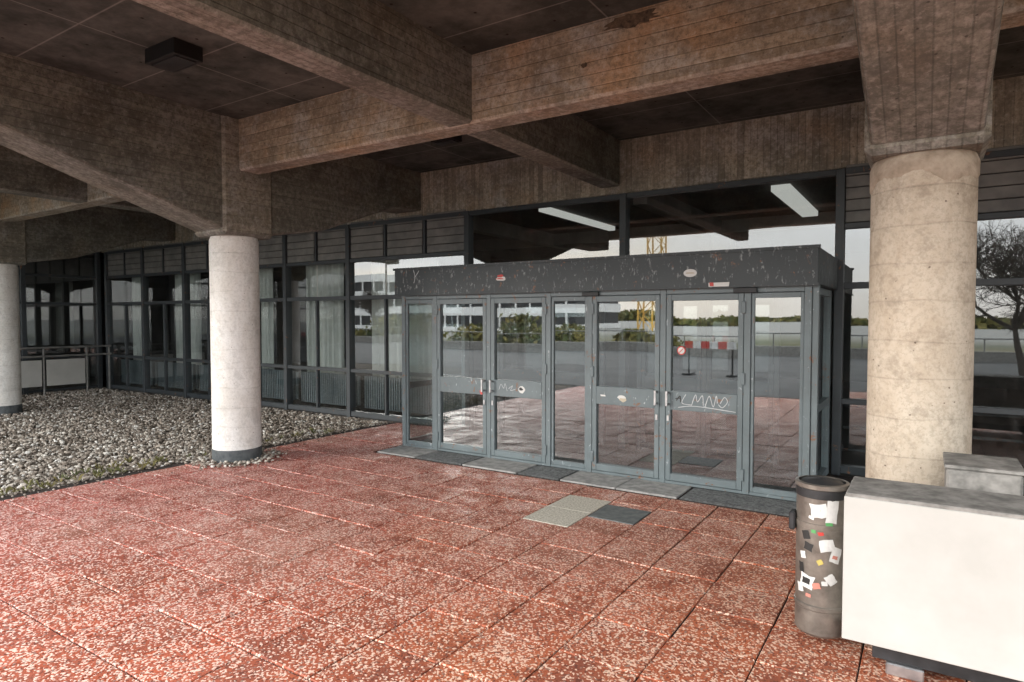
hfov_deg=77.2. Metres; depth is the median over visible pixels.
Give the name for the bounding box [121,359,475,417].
radiators
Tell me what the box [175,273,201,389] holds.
curtain
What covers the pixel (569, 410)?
interior floor
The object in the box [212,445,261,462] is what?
base band
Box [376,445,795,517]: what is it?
entrance threshold
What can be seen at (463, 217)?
louver backing
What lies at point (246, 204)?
column capital
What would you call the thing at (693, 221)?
interior beams
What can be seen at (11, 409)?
base band
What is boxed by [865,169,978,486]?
shaft
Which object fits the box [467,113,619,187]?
cross beam rear
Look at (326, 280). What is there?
curtain
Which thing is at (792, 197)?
ceiling lights
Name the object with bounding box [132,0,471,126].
cross beam
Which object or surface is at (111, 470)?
weeds
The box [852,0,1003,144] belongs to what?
column beam front
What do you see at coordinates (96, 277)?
wing frames
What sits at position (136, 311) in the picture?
curtain
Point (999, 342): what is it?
interior back wall
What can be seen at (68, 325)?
interior side walls
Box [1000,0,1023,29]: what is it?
beam
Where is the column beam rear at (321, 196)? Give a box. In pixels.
[271,155,420,235]
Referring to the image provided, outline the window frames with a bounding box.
[104,148,1023,494]
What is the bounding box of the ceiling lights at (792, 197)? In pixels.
[539,184,817,230]
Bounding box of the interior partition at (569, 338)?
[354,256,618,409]
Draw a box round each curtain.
[132,277,141,359]
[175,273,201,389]
[259,268,274,368]
[306,263,344,373]
[371,257,438,379]
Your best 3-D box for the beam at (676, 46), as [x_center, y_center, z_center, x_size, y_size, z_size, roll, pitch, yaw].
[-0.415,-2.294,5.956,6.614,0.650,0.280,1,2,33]
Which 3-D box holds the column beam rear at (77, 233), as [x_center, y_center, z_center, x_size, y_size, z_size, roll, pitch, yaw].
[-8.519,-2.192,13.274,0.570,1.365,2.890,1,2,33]
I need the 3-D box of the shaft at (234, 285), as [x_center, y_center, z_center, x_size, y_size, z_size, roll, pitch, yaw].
[-3.438,0.086,7.985,0.570,2.770,0.570,1,2,33]
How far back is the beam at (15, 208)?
10.63 m
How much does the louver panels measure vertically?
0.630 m
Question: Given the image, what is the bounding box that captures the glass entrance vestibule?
[393,244,837,501]
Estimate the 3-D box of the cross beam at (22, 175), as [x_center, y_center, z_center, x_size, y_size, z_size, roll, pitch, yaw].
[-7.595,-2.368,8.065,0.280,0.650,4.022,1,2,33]
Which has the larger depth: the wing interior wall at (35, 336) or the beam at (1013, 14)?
the wing interior wall at (35, 336)
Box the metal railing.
[21,345,111,394]
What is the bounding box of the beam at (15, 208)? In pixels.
[0,183,125,221]
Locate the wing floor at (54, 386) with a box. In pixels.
[22,380,93,394]
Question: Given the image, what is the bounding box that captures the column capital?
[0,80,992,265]
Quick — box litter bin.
[789,475,849,638]
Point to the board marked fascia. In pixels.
(822, 139)
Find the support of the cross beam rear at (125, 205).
attached to the ceiling slab at (109, 41)
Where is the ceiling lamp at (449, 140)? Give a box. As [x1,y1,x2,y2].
[431,135,461,145]
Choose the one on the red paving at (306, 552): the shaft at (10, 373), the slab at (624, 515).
the slab at (624, 515)
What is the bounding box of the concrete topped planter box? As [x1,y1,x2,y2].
[842,452,1023,681]
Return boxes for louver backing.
[109,157,1023,275]
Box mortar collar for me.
[870,149,980,194]
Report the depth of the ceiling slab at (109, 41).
6.03 m
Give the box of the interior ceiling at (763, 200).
[80,176,1023,276]
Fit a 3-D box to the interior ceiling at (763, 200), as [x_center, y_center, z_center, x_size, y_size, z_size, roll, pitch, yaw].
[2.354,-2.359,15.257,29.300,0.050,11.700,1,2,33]
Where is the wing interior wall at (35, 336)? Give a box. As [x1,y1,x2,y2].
[25,261,43,379]
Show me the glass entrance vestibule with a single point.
(746, 279)
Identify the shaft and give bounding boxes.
[0,264,21,405]
[209,235,261,450]
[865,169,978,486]
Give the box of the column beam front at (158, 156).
[0,52,222,231]
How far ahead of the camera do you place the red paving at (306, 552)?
4.26 m
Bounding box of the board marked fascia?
[101,75,1023,252]
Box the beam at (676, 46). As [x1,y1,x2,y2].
[239,0,858,174]
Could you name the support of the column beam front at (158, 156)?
attached to the ceiling slab at (109, 41)
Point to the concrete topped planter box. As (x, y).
(933, 578)
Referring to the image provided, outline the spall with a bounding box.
[604,8,658,30]
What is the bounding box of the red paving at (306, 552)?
[0,422,970,681]
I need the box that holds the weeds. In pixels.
[0,426,333,495]
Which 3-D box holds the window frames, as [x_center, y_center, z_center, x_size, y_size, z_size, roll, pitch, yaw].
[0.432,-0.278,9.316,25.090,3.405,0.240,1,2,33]
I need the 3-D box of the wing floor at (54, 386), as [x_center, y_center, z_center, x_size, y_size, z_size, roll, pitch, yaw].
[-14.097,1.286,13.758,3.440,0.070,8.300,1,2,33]
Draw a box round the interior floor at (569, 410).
[80,359,1023,495]
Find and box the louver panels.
[107,145,1023,275]
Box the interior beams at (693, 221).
[474,195,834,261]
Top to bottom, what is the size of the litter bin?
0.832 m
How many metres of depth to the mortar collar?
3.79 m
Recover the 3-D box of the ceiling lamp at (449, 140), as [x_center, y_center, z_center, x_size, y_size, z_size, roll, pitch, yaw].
[-0.827,-2.568,8.073,0.350,0.149,0.200,1,2,33]
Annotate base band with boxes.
[0,404,22,415]
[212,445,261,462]
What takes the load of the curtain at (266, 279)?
hanging from the interior side walls at (68, 325)
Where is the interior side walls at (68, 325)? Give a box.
[42,257,345,379]
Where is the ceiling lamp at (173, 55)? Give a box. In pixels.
[145,37,202,72]
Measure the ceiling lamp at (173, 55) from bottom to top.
0.139 m
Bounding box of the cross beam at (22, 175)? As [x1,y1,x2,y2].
[0,146,87,202]
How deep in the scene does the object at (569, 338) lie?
16.18 m
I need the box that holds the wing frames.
[18,252,102,394]
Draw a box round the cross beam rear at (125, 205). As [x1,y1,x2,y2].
[100,201,154,213]
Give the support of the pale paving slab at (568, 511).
on the red paving at (306, 552)
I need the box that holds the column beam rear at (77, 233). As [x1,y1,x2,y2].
[26,206,175,262]
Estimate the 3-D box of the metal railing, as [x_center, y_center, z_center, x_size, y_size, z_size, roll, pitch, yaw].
[-11.028,0.700,14.284,0.048,1.104,3.950,1,2,33]
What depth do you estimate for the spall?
4.92 m
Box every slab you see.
[0,0,1023,172]
[523,495,610,527]
[588,504,650,524]
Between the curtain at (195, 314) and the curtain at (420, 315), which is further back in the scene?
the curtain at (195, 314)
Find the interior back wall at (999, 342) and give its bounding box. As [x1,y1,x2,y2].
[511,245,1023,389]
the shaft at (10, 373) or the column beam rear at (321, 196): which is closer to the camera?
the column beam rear at (321, 196)

